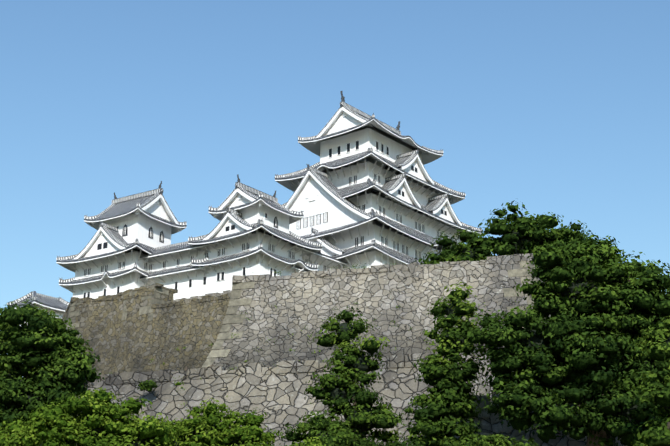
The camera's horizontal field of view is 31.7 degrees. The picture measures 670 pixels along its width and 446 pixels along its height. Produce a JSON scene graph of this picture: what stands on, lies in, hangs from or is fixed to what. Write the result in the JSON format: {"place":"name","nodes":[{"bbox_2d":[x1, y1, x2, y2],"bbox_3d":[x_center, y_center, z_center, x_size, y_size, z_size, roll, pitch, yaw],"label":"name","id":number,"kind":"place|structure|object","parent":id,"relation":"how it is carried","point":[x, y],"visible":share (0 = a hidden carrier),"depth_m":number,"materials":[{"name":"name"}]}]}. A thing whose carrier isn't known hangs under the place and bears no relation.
{"place":"outdoors","nodes":[
{"label":"outdoors","id":0,"kind":"place"},
{"bbox_2d":[0,0,669,376],"label":"sky","id":1,"kind":"structure","parent":0,"point":[559,107],"materials":[{"name":"blue"}]},
{"bbox_2d":[399,281,489,445],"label":"columnar tree","id":2,"kind":"object","parent":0,"point":[425,429],"visible":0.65,"depth_m":53.25,"materials":[{"name":"green plant"}]},
{"bbox_3d":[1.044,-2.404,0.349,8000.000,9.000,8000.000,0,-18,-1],"label":"ground","id":3,"kind":"structure","parent":0,"visible":0},
{"bbox_2d":[0,299,104,433],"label":"tree","id":4,"kind":"object","parent":3,"relation":"on","point":[41,360],"visible":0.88,"depth_m":60.53,"materials":[{"name":"green plant"}]},
{"bbox_2d":[67,327,100,374],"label":"tree","id":5,"kind":"object","parent":3,"relation":"on","point":[94,361],"depth_m":80.47,"materials":[{"name":"green plant"}]},
{"bbox_2d":[0,387,181,445],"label":"bush","id":6,"kind":"object","parent":3,"relation":"on","point":[92,420],"visible":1,"depth_m":43.26,"materials":[{"name":"green plant"}]},
{"bbox_2d":[154,398,283,445],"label":"bright shrub","id":7,"kind":"object","parent":3,"relation":"on","point":[210,428],"visible":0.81,"depth_m":53.29,"materials":[{"name":"green plant"}]},
{"bbox_2d":[20,353,494,445],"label":"stone wall","id":8,"kind":"structure","parent":3,"relation":"on","point":[276,393],"depth_m":75.81,"materials":[{"name":"grey stone"}]},
{"bbox_2d":[62,289,230,374],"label":"stone wall","id":9,"kind":"structure","parent":8,"relation":"on","point":[134,341],"depth_m":131.62,"materials":[{"name":"stone"}]},
{"bbox_2d":[7,291,68,324],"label":"roof","id":10,"kind":"structure","parent":9,"relation":"on","point":[59,305],"depth_m":151.66,"materials":[{"name":"paint"}]},
{"bbox_2d":[116,283,177,321],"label":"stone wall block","id":11,"kind":"structure","parent":9,"relation":"attached to","point":[162,295],"depth_m":134.64,"materials":[{"name":"grey stone"}]},
{"bbox_2d":[136,365,225,391],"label":"terrace shrub","id":12,"kind":"object","parent":8,"relation":"on","point":[148,385],"visible":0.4,"depth_m":77.52,"materials":[{"name":"green plant"}]},
{"bbox_2d":[173,352,486,430],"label":"wall weeds","id":13,"kind":"object","parent":8,"relation":"attached to","point":[273,364],"depth_m":77.14,"materials":[{"name":"green plant"}]},
{"bbox_2d":[201,253,550,369],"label":"stone wall","id":14,"kind":"structure","parent":8,"relation":"on","point":[300,301],"depth_m":98.28,"materials":[{"name":"grey stone"}]},
{"bbox_2d":[173,290,230,301],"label":"wall","id":15,"kind":"structure","parent":14,"relation":"on","point":[211,294],"depth_m":158.42,"materials":[{"name":"white paint"}]},
{"bbox_2d":[56,174,347,299],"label":"wing","id":16,"kind":"structure","parent":15,"relation":"on","point":[129,245],"depth_m":165.94,"materials":[{"name":"white paint"}]},
{"bbox_2d":[231,253,519,361],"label":"wall weeds","id":17,"kind":"object","parent":14,"relation":"attached to","point":[355,303],"depth_m":98.14,"materials":[{"name":"green plant"}]},
{"bbox_2d":[274,91,481,268],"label":"keep","id":18,"kind":"structure","parent":14,"relation":"on","point":[366,189],"depth_m":180.48,"materials":[{"name":"paint"}]},
{"bbox_2d":[410,198,624,264],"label":"tree on wall","id":19,"kind":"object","parent":14,"relation":"on","point":[533,223],"depth_m":114.91,"materials":[{"name":"green plant"}]},
{"bbox_2d":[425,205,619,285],"bbox_3d":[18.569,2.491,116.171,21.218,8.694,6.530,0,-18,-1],"label":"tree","id":20,"kind":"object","parent":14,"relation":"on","point":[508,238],"visible":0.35,"depth_m":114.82,"materials":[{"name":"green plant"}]},
{"bbox_2d":[272,436,325,445],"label":"bush","id":21,"kind":"object","parent":3,"relation":"on","point":[315,443],"visible":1,"depth_m":43.91,"materials":[{"name":"green plant"}]},
{"bbox_2d":[277,305,407,445],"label":"tree","id":22,"kind":"object","parent":3,"relation":"on","point":[361,418],"visible":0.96,"depth_m":63.07,"materials":[{"name":"green plant"}]},
{"bbox_2d":[454,433,540,445],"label":"bush","id":23,"kind":"object","parent":3,"relation":"on","point":[496,440],"visible":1,"depth_m":48.77,"materials":[{"name":"green plant"}]},
{"bbox_2d":[422,390,653,445],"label":"stone wall","id":24,"kind":"structure","parent":3,"relation":"on","point":[489,425],"depth_m":55.70,"materials":[{"name":"grey stone"}]},
{"bbox_2d":[456,236,669,445],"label":"tree","id":25,"kind":"object","parent":3,"relation":"on","point":[578,350],"visible":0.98,"depth_m":50.96,"materials":[{"name":"green plant"}]},
{"bbox_2d":[630,316,669,445],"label":"tree","id":26,"kind":"object","parent":3,"relation":"on","point":[659,395],"visible":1,"depth_m":44.78,"materials":[{"name":"green plant"}]}
]}

